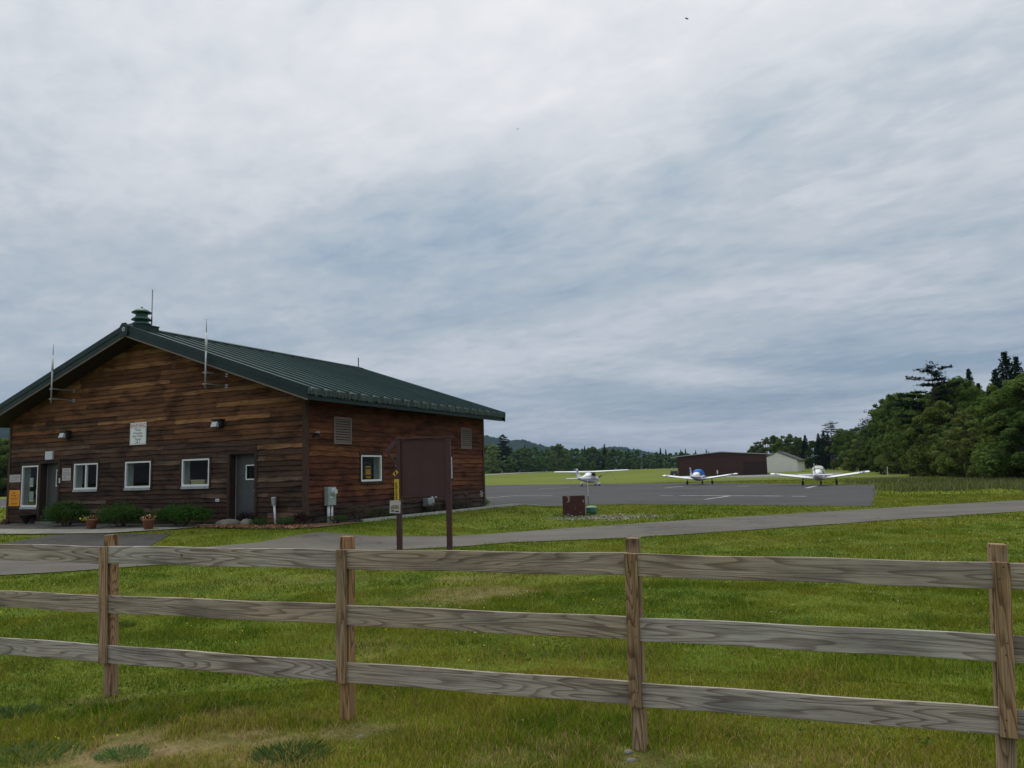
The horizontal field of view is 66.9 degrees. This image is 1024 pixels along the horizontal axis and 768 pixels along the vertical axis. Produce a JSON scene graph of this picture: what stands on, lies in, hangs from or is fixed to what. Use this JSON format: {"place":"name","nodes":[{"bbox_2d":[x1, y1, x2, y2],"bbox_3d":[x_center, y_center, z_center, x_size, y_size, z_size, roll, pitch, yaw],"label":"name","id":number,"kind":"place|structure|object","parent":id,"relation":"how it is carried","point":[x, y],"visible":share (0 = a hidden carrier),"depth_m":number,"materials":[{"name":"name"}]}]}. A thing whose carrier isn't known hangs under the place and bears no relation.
{"place":"outdoors","nodes":[
{"label":"outdoors","id":0,"kind":"place"},
{"bbox_2d":[2,534,169,546],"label":"driveway","id":1,"kind":"structure","parent":0,"point":[98,539],"depth_m":21.89,"materials":[{"name":"grey asphalt"}]},
{"bbox_2d":[0,464,1023,767],"bbox_3d":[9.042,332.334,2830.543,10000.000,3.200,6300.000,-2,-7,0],"label":"ground","id":2,"kind":"structure","parent":0,"point":[516,478],"depth_m":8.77,"materials":[{"name":"green plant"}]},
{"bbox_2d":[0,440,8,492],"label":"broadleaf tree","id":3,"kind":"object","parent":2,"relation":"on","point":[5,451],"visible":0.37,"depth_m":155.39,"materials":[{"name":"green plant"}]},
{"bbox_2d":[0,453,8,495],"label":"broadleaf tree","id":4,"kind":"object","parent":2,"relation":"on","point":[4,480],"visible":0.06,"depth_m":155.79,"materials":[{"name":"green plant"}]},
{"bbox_2d":[0,702,48,719],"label":"weed","id":5,"kind":"object","parent":2,"relation":"on","point":[7,711],"visible":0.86,"depth_m":5.71,"materials":[{"name":"green plant"}]},
{"bbox_2d":[0,737,90,767],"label":"weed","id":6,"kind":"object","parent":2,"relation":"on","point":[42,751],"visible":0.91,"depth_m":4.76,"materials":[{"name":"green plant"}]},
{"bbox_2d":[0,523,196,528],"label":"planting bed","id":7,"kind":"object","parent":2,"relation":"on","point":[51,526],"visible":0.77,"depth_m":25.93,"materials":[{"name":"soil"}]},
{"bbox_2d":[40,494,92,525],"bbox_3d":[-15.187,4.296,26.331,2.170,1.162,1.082,-5,-7,26],"label":"shrub","id":8,"kind":"object","parent":7,"relation":"on","point":[67,511],"visible":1,"depth_m":26.08,"materials":[{"name":"green plant"}]},
{"bbox_2d":[80,514,99,528],"bbox_3d":[-13.383,4.363,24.660,0.662,0.461,0.596,-2,-7,0],"label":"flower pot","id":9,"kind":"object","parent":7,"relation":"on","point":[91,521],"visible":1,"depth_m":24.55,"materials":[{"name":"ceramic"}]},
{"bbox_2d":[94,496,147,526],"bbox_3d":[-12.588,4.142,25.005,2.000,1.018,0.997,-6,-8,33],"label":"shrub","id":10,"kind":"object","parent":7,"relation":"on","point":[124,512],"visible":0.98,"depth_m":24.77,"materials":[{"name":"green plant"}]},
{"bbox_2d":[0,524,214,533],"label":"walkway","id":11,"kind":"structure","parent":2,"relation":"on","point":[25,531],"depth_m":24.14,"materials":[{"name":"concrete"}]},
{"bbox_2d":[138,514,159,528],"bbox_3d":[-11.021,4.162,23.537,0.610,0.472,0.517,5,-9,-43],"label":"flower pot","id":12,"kind":"object","parent":11,"relation":"on","point":[148,521],"visible":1,"depth_m":23.42,"materials":[{"name":"ceramic"}]},
{"bbox_2d":[91,741,154,762],"bbox_3d":[-2.385,2.254,4.761,0.375,0.064,0.282,-2,-7,0],"label":"weed","id":13,"kind":"object","parent":2,"relation":"on","point":[111,753],"visible":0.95,"depth_m":4.73,"materials":[{"name":"green plant"}]},
{"bbox_2d":[148,500,216,526],"bbox_3d":[-10.291,4.038,24.043,2.772,0.879,1.069,-5,-7,26],"label":"shrub","id":14,"kind":"object","parent":2,"relation":"on","point":[179,513],"visible":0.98,"depth_m":23.76,"materials":[{"name":"green plant"}]},
{"bbox_2d":[0,307,505,524],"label":"wooden building","id":15,"kind":"structure","parent":2,"relation":"on","point":[275,410],"depth_m":26.61,"materials":[{"name":"brown wood"}]},
{"bbox_2d":[8,490,19,505],"bbox_3d":[-18.899,4.334,29.403,0.665,0.605,0.016,-5,-7,26],"label":"orange sign","id":16,"kind":"object","parent":15,"relation":"attached to","point":[14,497],"visible":1,"depth_m":29.39,"materials":[{"name":"paper"}]},
{"bbox_2d":[19,463,38,508],"bbox_3d":[-18.063,3.850,29.228,1.130,1.720,0.370,-5,-7,26],"label":"window","id":17,"kind":"structure","parent":15,"relation":"in","point":[25,472],"depth_m":29.32,"materials":[{"name":"white plastic"}]},
{"bbox_2d":[35,460,60,523],"bbox_3d":[-17.056,4.026,28.648,1.210,2.370,0.420,-5,-7,26],"label":"door","id":18,"kind":"structure","parent":15,"relation":"in","point":[49,471],"depth_m":28.86,"materials":[{"name":"grey paint"}]},
{"bbox_2d":[49,344,75,402],"bbox_3d":[-16.333,-0.343,28.169,0.161,2.125,0.882,-5,-8,28],"label":"antenna","id":19,"kind":"object","parent":15,"relation":"attached to","point":[51,388],"visible":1,"depth_m":27.82,"materials":[{"name":"metal"}]},
{"bbox_2d":[62,468,70,480],"bbox_3d":[-16.225,3.291,28.199,0.480,0.450,0.016,-5,-7,26],"label":"paper notice","id":20,"kind":"object","parent":15,"relation":"attached to","point":[66,474],"visible":1,"depth_m":28.19,"materials":[{"name":"white paper"}]},
{"bbox_2d":[72,460,99,491],"bbox_3d":[-15.215,3.317,27.887,1.450,1.110,0.370,-5,-7,26],"label":"window","id":21,"kind":"structure","parent":15,"relation":"in","point":[77,468],"depth_m":27.85,"materials":[{"name":"white plastic"}]},
{"bbox_2d":[123,458,152,490],"bbox_3d":[-12.781,3.116,26.715,1.430,1.085,0.370,-5,-7,26],"label":"window","id":22,"kind":"structure","parent":15,"relation":"in","point":[128,466],"depth_m":26.75,"materials":[{"name":"white plastic"}]},
{"bbox_2d":[130,422,146,444],"bbox_3d":[-12.912,1.712,26.737,0.805,0.765,0.016,-5,-7,26],"label":"warning sign","id":23,"kind":"object","parent":15,"relation":"attached to","point":[137,433],"visible":1,"depth_m":26.73,"materials":[{"name":"white metal"}]},
{"bbox_2d":[179,455,211,488],"bbox_3d":[-10.315,2.909,25.526,1.400,1.075,0.370,-5,-7,26],"label":"window","id":24,"kind":"structure","parent":15,"relation":"in","point":[184,460],"depth_m":25.53,"materials":[{"name":"white plastic"}]},
{"bbox_2d":[203,319,227,387],"bbox_3d":[-9.516,-0.927,24.884,0.161,2.220,0.882,-5,-8,28],"label":"antenna","id":25,"kind":"object","parent":15,"relation":"attached to","point":[225,374],"visible":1,"depth_m":24.53,"materials":[{"name":"metal"}]},
{"bbox_2d":[226,450,257,521],"bbox_3d":[-8.461,3.267,24.563,1.260,2.280,0.316,-5,-7,26],"label":"door","id":26,"kind":"structure","parent":15,"relation":"in","point":[241,491],"depth_m":24.71,"materials":[{"name":"grey paint"}]},
{"bbox_2d":[324,487,337,522],"bbox_3d":[-5.623,3.770,24.145,0.275,1.110,0.380,-5,-7,26],"label":"electric meter","id":27,"kind":"object","parent":15,"relation":"attached to","point":[330,493],"visible":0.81,"depth_m":24.07,"materials":[{"name":"grey paint"}]},
{"bbox_2d":[362,462,372,479],"bbox_3d":[-4.973,2.961,26.494,0.200,0.610,0.400,-5,-7,26],"label":"jump starter","id":28,"kind":"object","parent":15,"relation":"in","point":[367,472],"visible":0.98,"depth_m":26.37,"materials":[{"name":"orange paint"}]},
{"bbox_2d":[359,452,382,483],"bbox_3d":[-4.920,2.873,26.426,0.370,1.065,1.315,-5,-7,26],"label":"window","id":29,"kind":"structure","parent":15,"relation":"in","point":[378,457],"depth_m":26.69,"materials":[{"name":"white plastic"}]},
{"bbox_2d":[219,522,356,528],"bbox_3d":[-7.041,4.274,23.480,4.198,0.009,2.699,-5,-7,26],"label":"mulch bed","id":30,"kind":"object","parent":2,"relation":"on","point":[324,524],"visible":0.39,"depth_m":22.98,"materials":[{"name":"brown wood"}]},
{"bbox_2d":[215,519,239,524],"bbox_3d":[-8.738,4.305,23.854,0.805,0.307,0.582,0,-7,-9],"label":"stone","id":31,"kind":"object","parent":30,"relation":"on","point":[227,521],"visible":0.5,"depth_m":23.66,"materials":[{"name":"grey stone"}]},
{"bbox_2d":[195,523,315,528],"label":"bark chips","id":32,"kind":"object","parent":30,"relation":"on","point":[293,526],"visible":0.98,"depth_m":22.53,"materials":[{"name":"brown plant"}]},
{"bbox_2d":[286,510,316,523],"bbox_3d":[-6.199,3.951,22.883,0.880,0.559,0.679,-6,-8,33],"label":"shrub","id":33,"kind":"object","parent":30,"relation":"on","point":[301,517],"visible":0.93,"depth_m":22.81,"materials":[{"name":"green plant"}]},
{"bbox_2d":[244,737,336,767],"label":"weed","id":34,"kind":"object","parent":2,"relation":"on","point":[276,748],"visible":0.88,"depth_m":4.65,"materials":[{"name":"green plant"}]},
{"bbox_2d":[385,436,452,549],"bbox_3d":[-2.063,2.517,17.305,1.549,2.650,0.195,-3,-7,10],"label":"information board","id":35,"kind":"object","parent":2,"relation":"on","point":[423,468],"visible":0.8,"depth_m":17.36,"materials":[{"name":"brown paint"}]},
{"bbox_2d":[390,501,400,512],"bbox_3d":[-2.618,2.751,17.327,0.258,0.287,0.017,-3,-7,9],"label":"notice","id":36,"kind":"object","parent":35,"relation":"attached to","point":[395,506],"visible":1,"depth_m":17.33,"materials":[{"name":"paper"}]},
{"bbox_2d":[394,479,398,500],"bbox_3d":[-2.586,2.384,17.375,0.110,0.490,0.009,-3,-7,10],"label":"yellow sign","id":37,"kind":"object","parent":35,"relation":"attached to","point":[396,489],"visible":1,"depth_m":17.37,"materials":[{"name":"metal"}]},
{"bbox_2d":[346,505,494,520],"bbox_3d":[-2.713,4.851,29.351,0.960,0.009,11.100,-5,-7,26],"label":"gravel bed","id":38,"kind":"object","parent":2,"relation":"on","point":[406,514],"visible":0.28,"depth_m":27.95,"materials":[{"name":"grey gravel"}]},
{"bbox_2d":[343,501,371,521],"bbox_3d":[-4.929,4.063,24.658,0.838,0.671,0.810,-3,-7,10],"label":"shrub","id":39,"kind":"object","parent":38,"relation":"on","point":[353,511],"visible":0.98,"depth_m":24.61,"materials":[{"name":"green plant"}]},
{"bbox_2d":[362,504,544,521],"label":"curb","id":40,"kind":"structure","parent":2,"relation":"on","point":[417,514],"depth_m":28.10,"materials":[{"name":"grey concrete"}]},
{"bbox_2d":[485,444,505,473],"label":"broadleaf tree","id":41,"kind":"object","parent":2,"relation":"on","point":[492,451],"visible":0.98,"depth_m":425.81,"materials":[{"name":"green plant"}]},
{"bbox_2d":[497,434,512,472],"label":"pine tree","id":42,"kind":"object","parent":2,"relation":"on","point":[504,451],"visible":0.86,"depth_m":467.21,"materials":[{"name":"green plant"}]},
{"bbox_2d":[503,455,518,472],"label":"broadleaf tree","id":43,"kind":"object","parent":2,"relation":"on","point":[510,458],"visible":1,"depth_m":447.37,"materials":[{"name":"green plant"}]},
{"bbox_2d":[0,499,1022,760],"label":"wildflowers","id":44,"kind":"object","parent":2,"relation":"on","point":[536,591],"visible":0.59,"depth_m":10.73,"materials":[{"name":"yellow plant"}]},
{"bbox_2d":[0,534,1023,767],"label":"rail fence","id":45,"kind":"object","parent":2,"relation":"on","point":[999,576],"visible":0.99,"depth_m":4.77,"materials":[{"name":"brown wood"}]},
{"bbox_2d":[512,449,523,471],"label":"broadleaf tree","id":46,"kind":"object","parent":2,"relation":"on","point":[518,454],"visible":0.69,"depth_m":489.20,"materials":[{"name":"green plant"}]},
{"bbox_2d":[516,447,538,471],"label":"broadleaf tree","id":47,"kind":"object","parent":2,"relation":"on","point":[527,452],"visible":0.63,"depth_m":487.86,"materials":[{"name":"green plant"}]},
{"bbox_2d":[532,455,544,471],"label":"broadleaf tree","id":48,"kind":"object","parent":2,"relation":"on","point":[539,466],"visible":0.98,"depth_m":445.51,"materials":[{"name":"green plant"}]},
{"bbox_2d":[547,443,570,470],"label":"broadleaf tree","id":49,"kind":"object","parent":2,"relation":"on","point":[561,449],"visible":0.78,"depth_m":466.28,"materials":[{"name":"green plant"}]},
{"bbox_2d":[562,495,585,515],"bbox_3d":[2.377,4.657,29.687,0.870,0.785,0.638,-2,-7,4],"label":"steel enclosure","id":50,"kind":"object","parent":2,"relation":"on","point":[574,505],"visible":0.85,"depth_m":29.38,"materials":[{"name":"metal"}]},
{"bbox_2d":[570,448,584,470],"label":"broadleaf tree","id":51,"kind":"object","parent":2,"relation":"on","point":[574,460],"visible":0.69,"depth_m":476.57,"materials":[{"name":"green plant"}]},
{"bbox_2d":[582,446,602,469],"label":"broadleaf tree","id":52,"kind":"object","parent":2,"relation":"on","point":[593,449],"visible":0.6,"depth_m":477.91,"materials":[{"name":"green plant"}]},
{"bbox_2d":[603,448,621,469],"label":"broadleaf tree","id":53,"kind":"object","parent":2,"relation":"on","point":[613,452],"visible":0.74,"depth_m":468.06,"materials":[{"name":"green plant"}]},
{"bbox_2d":[540,513,692,521],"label":"gravel","id":54,"kind":"structure","parent":2,"relation":"on","point":[595,517],"depth_m":27.92,"materials":[{"name":"gravel"}]},
{"bbox_2d":[485,483,876,507],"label":"apron","id":55,"kind":"object","parent":2,"relation":"on","point":[773,494],"visible":0.91,"depth_m":54.12,"materials":[{"name":"grey asphalt"}]},
{"bbox_2d":[555,469,627,485],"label":"light aircraft","id":56,"kind":"object","parent":55,"relation":"on","point":[591,476],"visible":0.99,"depth_m":97.80,"materials":[{"name":"white paint"}]},
{"bbox_2d":[663,468,737,484],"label":"light aircraft","id":57,"kind":"object","parent":55,"relation":"on","point":[698,475],"visible":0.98,"depth_m":86.39,"materials":[{"name":"white paint"}]},
{"bbox_2d":[771,463,869,484],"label":"light aircraft","id":58,"kind":"object","parent":55,"relation":"on","point":[818,473],"visible":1,"depth_m":68.14,"materials":[{"name":"white paint"}]},
{"bbox_2d":[670,451,773,475],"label":"hangar","id":59,"kind":"structure","parent":2,"relation":"on","point":[725,463],"depth_m":184.26,"materials":[{"name":"brown metal"}]},
{"bbox_2d":[743,461,766,474],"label":"door","id":60,"kind":"structure","parent":59,"relation":"in","point":[754,466],"depth_m":182.05,"materials":[{"name":"brown metal"}]},
{"bbox_2d":[710,472,842,476],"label":"hangar yard","id":61,"kind":"structure","parent":2,"relation":"on","point":[808,474],"depth_m":165.10,"materials":[{"name":"grey asphalt"}]},
{"bbox_2d":[769,436,792,453],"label":"broadleaf tree","id":62,"kind":"object","parent":2,"relation":"on","point":[779,444],"visible":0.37,"depth_m":286.51,"materials":[{"name":"green plant"}]},
{"bbox_2d":[766,451,806,471],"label":"shed","id":63,"kind":"structure","parent":2,"relation":"on","point":[778,461],"depth_m":218.28,"materials":[{"name":"metal"}]},
{"bbox_2d":[782,434,801,454],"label":"broadleaf tree","id":64,"kind":"object","parent":2,"relation":"on","point":[789,438],"visible":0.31,"depth_m":280.31,"materials":[{"name":"green plant"}]},
{"bbox_2d":[787,437,804,457],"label":"broadleaf tree","id":65,"kind":"object","parent":2,"relation":"on","point":[796,443],"visible":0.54,"depth_m":272.64,"materials":[{"name":"green plant"}]},
{"bbox_2d":[799,435,811,468],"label":"spruce tree","id":66,"kind":"object","parent":2,"relation":"on","point":[805,445],"visible":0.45,"depth_m":270.13,"materials":[{"name":"green plant"}]},
{"bbox_2d":[804,440,818,467],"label":"broadleaf tree","id":67,"kind":"object","parent":2,"relation":"on","point":[809,452],"visible":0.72,"depth_m":259.57,"materials":[{"name":"green plant"}]},
{"bbox_2d":[811,433,828,468],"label":"spruce tree","id":68,"kind":"object","parent":2,"relation":"on","point":[816,446],"visible":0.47,"depth_m":252.01,"materials":[{"name":"green plant"}]},
{"bbox_2d":[816,430,831,469],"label":"spruce tree","id":69,"kind":"object","parent":2,"relation":"on","point":[822,442],"visible":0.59,"depth_m":241.65,"materials":[{"name":"green plant"}]},
{"bbox_2d":[817,420,842,469],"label":"pine tree","id":70,"kind":"object","parent":2,"relation":"on","point":[830,425],"visible":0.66,"depth_m":230.46,"materials":[{"name":"green plant"}]},
{"bbox_2d":[824,429,844,467],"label":"broadleaf tree","id":71,"kind":"object","parent":2,"relation":"on","point":[836,440],"visible":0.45,"depth_m":225.64,"materials":[{"name":"green plant"}]},
{"bbox_2d":[836,431,852,462],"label":"broadleaf tree","id":72,"kind":"object","parent":2,"relation":"on","point":[840,459],"visible":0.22,"depth_m":217.28,"materials":[{"name":"green plant"}]},
{"bbox_2d":[836,427,862,466],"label":"broadleaf tree","id":73,"kind":"object","parent":2,"relation":"on","point":[847,437],"visible":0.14,"depth_m":205.92,"materials":[{"name":"green plant"}]},
{"bbox_2d":[840,439,874,471],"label":"broadleaf tree","id":74,"kind":"object","parent":2,"relation":"on","point":[848,463],"visible":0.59,"depth_m":180.38,"materials":[{"name":"green plant"}]},
{"bbox_2d":[851,423,868,470],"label":"broadleaf tree","id":75,"kind":"object","parent":2,"relation":"on","point":[861,459],"visible":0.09,"depth_m":180.68,"materials":[{"name":"green plant"}]},
{"bbox_2d":[853,409,876,471],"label":"broadleaf tree","id":76,"kind":"object","parent":2,"relation":"on","point":[862,424],"visible":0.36,"depth_m":170.21,"materials":[{"name":"green plant"}]},
{"bbox_2d":[861,433,882,472],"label":"broadleaf tree","id":77,"kind":"object","parent":2,"relation":"on","point":[869,463],"visible":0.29,"depth_m":151.01,"materials":[{"name":"green plant"}]},
{"bbox_2d":[861,399,889,470],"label":"broadleaf tree","id":78,"kind":"object","parent":2,"relation":"on","point":[866,432],"visible":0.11,"depth_m":155.14,"materials":[{"name":"green plant"}]},
{"bbox_2d":[866,397,892,457],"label":"broadleaf tree","id":79,"kind":"object","parent":2,"relation":"on","point":[878,417],"visible":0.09,"depth_m":151.19,"materials":[{"name":"green plant"}]},
{"bbox_2d":[868,392,900,472],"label":"broadleaf tree","id":80,"kind":"object","parent":2,"relation":"on","point":[887,405],"visible":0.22,"depth_m":142.86,"materials":[{"name":"green plant"}]},
{"bbox_2d":[874,426,909,473],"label":"broadleaf tree","id":81,"kind":"object","parent":2,"relation":"on","point":[886,461],"visible":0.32,"depth_m":133.18,"materials":[{"name":"green plant"}]},
{"bbox_2d":[881,391,913,466],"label":"broadleaf tree","id":82,"kind":"object","parent":2,"relation":"on","point":[896,408],"visible":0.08,"depth_m":139.91,"materials":[{"name":"green plant"}]},
{"bbox_2d":[883,393,927,462],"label":"broadleaf tree","id":83,"kind":"object","parent":2,"relation":"on","point":[893,436],"visible":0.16,"depth_m":129.32,"materials":[{"name":"green plant"}]},
{"bbox_2d":[889,423,923,471],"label":"broadleaf tree","id":84,"kind":"object","parent":2,"relation":"on","point":[900,437],"visible":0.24,"depth_m":113.17,"materials":[{"name":"green plant"}]},
{"bbox_2d":[895,426,948,475],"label":"broadleaf tree","id":85,"kind":"object","parent":2,"relation":"on","point":[905,465],"visible":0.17,"depth_m":104.12,"materials":[{"name":"green plant"}]},
{"bbox_2d":[893,361,969,475],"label":"pine tree","id":86,"kind":"object","parent":2,"relation":"on","point":[907,404],"visible":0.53,"depth_m":103.57,"materials":[{"name":"green plant"}]},
{"bbox_2d":[901,400,965,476],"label":"broadleaf tree","id":87,"kind":"object","parent":2,"relation":"on","point":[930,425],"visible":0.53,"depth_m":97.99,"materials":[{"name":"green plant"}]},
{"bbox_2d":[931,422,960,474],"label":"broadleaf tree","id":88,"kind":"object","parent":2,"relation":"on","point":[946,427],"visible":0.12,"depth_m":90.24,"materials":[{"name":"green plant"}]},
{"bbox_2d":[910,378,986,438],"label":"broadleaf tree","id":89,"kind":"object","parent":2,"relation":"on","point":[955,394],"visible":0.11,"depth_m":103.48,"materials":[{"name":"green plant"}]},
{"bbox_2d":[931,426,970,477],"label":"broadleaf tree","id":90,"kind":"object","parent":2,"relation":"on","point":[943,463],"visible":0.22,"depth_m":84.60,"materials":[{"name":"green plant"}]},
{"bbox_2d":[928,408,1010,475],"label":"broadleaf tree","id":91,"kind":"object","parent":2,"relation":"on","point":[953,447],"visible":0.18,"depth_m":79.10,"materials":[{"name":"green plant"}]},
{"bbox_2d":[951,386,991,441],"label":"broadleaf tree","id":92,"kind":"object","parent":2,"relation":"on","point":[974,390],"visible":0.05,"depth_m":99.91,"materials":[{"name":"green plant"}]},
{"bbox_2d":[957,425,1013,478],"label":"broadleaf tree","id":93,"kind":"object","parent":2,"relation":"on","point":[973,441],"visible":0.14,"depth_m":73.51,"materials":[{"name":"green plant"}]},
{"bbox_2d":[961,413,1023,478],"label":"broadleaf tree","id":94,"kind":"object","parent":2,"relation":"on","point":[984,435],"visible":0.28,"depth_m":69.79,"materials":[{"name":"green plant"}]},
{"bbox_2d":[964,376,1023,476],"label":"broadleaf tree","id":95,"kind":"object","parent":2,"relation":"on","point":[1015,389],"visible":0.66,"depth_m":66.73,"materials":[{"name":"green plant"}]},
{"bbox_2d":[965,381,1023,476],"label":"broadleaf tree","id":96,"kind":"object","parent":2,"relation":"on","point":[986,410],"visible":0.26,"depth_m":70.32,"materials":[{"name":"green plant"}]},
{"bbox_2d":[986,351,1017,395],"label":"spruce tree","id":97,"kind":"object","parent":2,"relation":"on","point":[1008,374],"visible":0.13,"depth_m":94.81,"materials":[{"name":"green plant"}]},
{"bbox_2d":[989,411,1023,469],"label":"broadleaf tree","id":98,"kind":"object","parent":2,"relation":"on","point":[1016,459],"visible":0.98,"depth_m":63.43,"materials":[{"name":"green plant"}]},
{"bbox_2d":[1004,401,1023,450],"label":"broadleaf tree","id":99,"kind":"object","parent":2,"relation":"on","point":[1012,411],"visible":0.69,"depth_m":64.49,"materials":[{"name":"green plant"}]},
{"bbox_2d":[1011,356,1023,378],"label":"spruce tree","id":100,"kind":"object","parent":2,"relation":"on","point":[1016,361],"visible":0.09,"depth_m":99.16,"materials":[{"name":"green plant"}]},
{"bbox_2d":[0,500,1023,574],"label":"path","id":101,"kind":"structure","parent":0,"point":[324,540],"depth_m":21.27,"materials":[{"name":"grey asphalt"}]},
{"bbox_2d":[0,0,1023,463],"label":"sky","id":102,"kind":"structure","parent":0,"point":[732,225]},
{"bbox_2d":[484,435,575,472],"bbox_3d":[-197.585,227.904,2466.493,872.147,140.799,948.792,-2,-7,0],"label":"hills","id":103,"kind":"structure","parent":0,"point":[514,444],"depth_m":2410.58,"materials":[{"name":"green plant"}]},
{"bbox_2d":[575,446,675,470],"bbox_3d":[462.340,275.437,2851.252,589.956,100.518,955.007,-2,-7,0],"label":"hills","id":104,"kind":"structure","parent":0,"point":[624,449],"depth_m":2756.06,"materials":[{"name":"green plant"}]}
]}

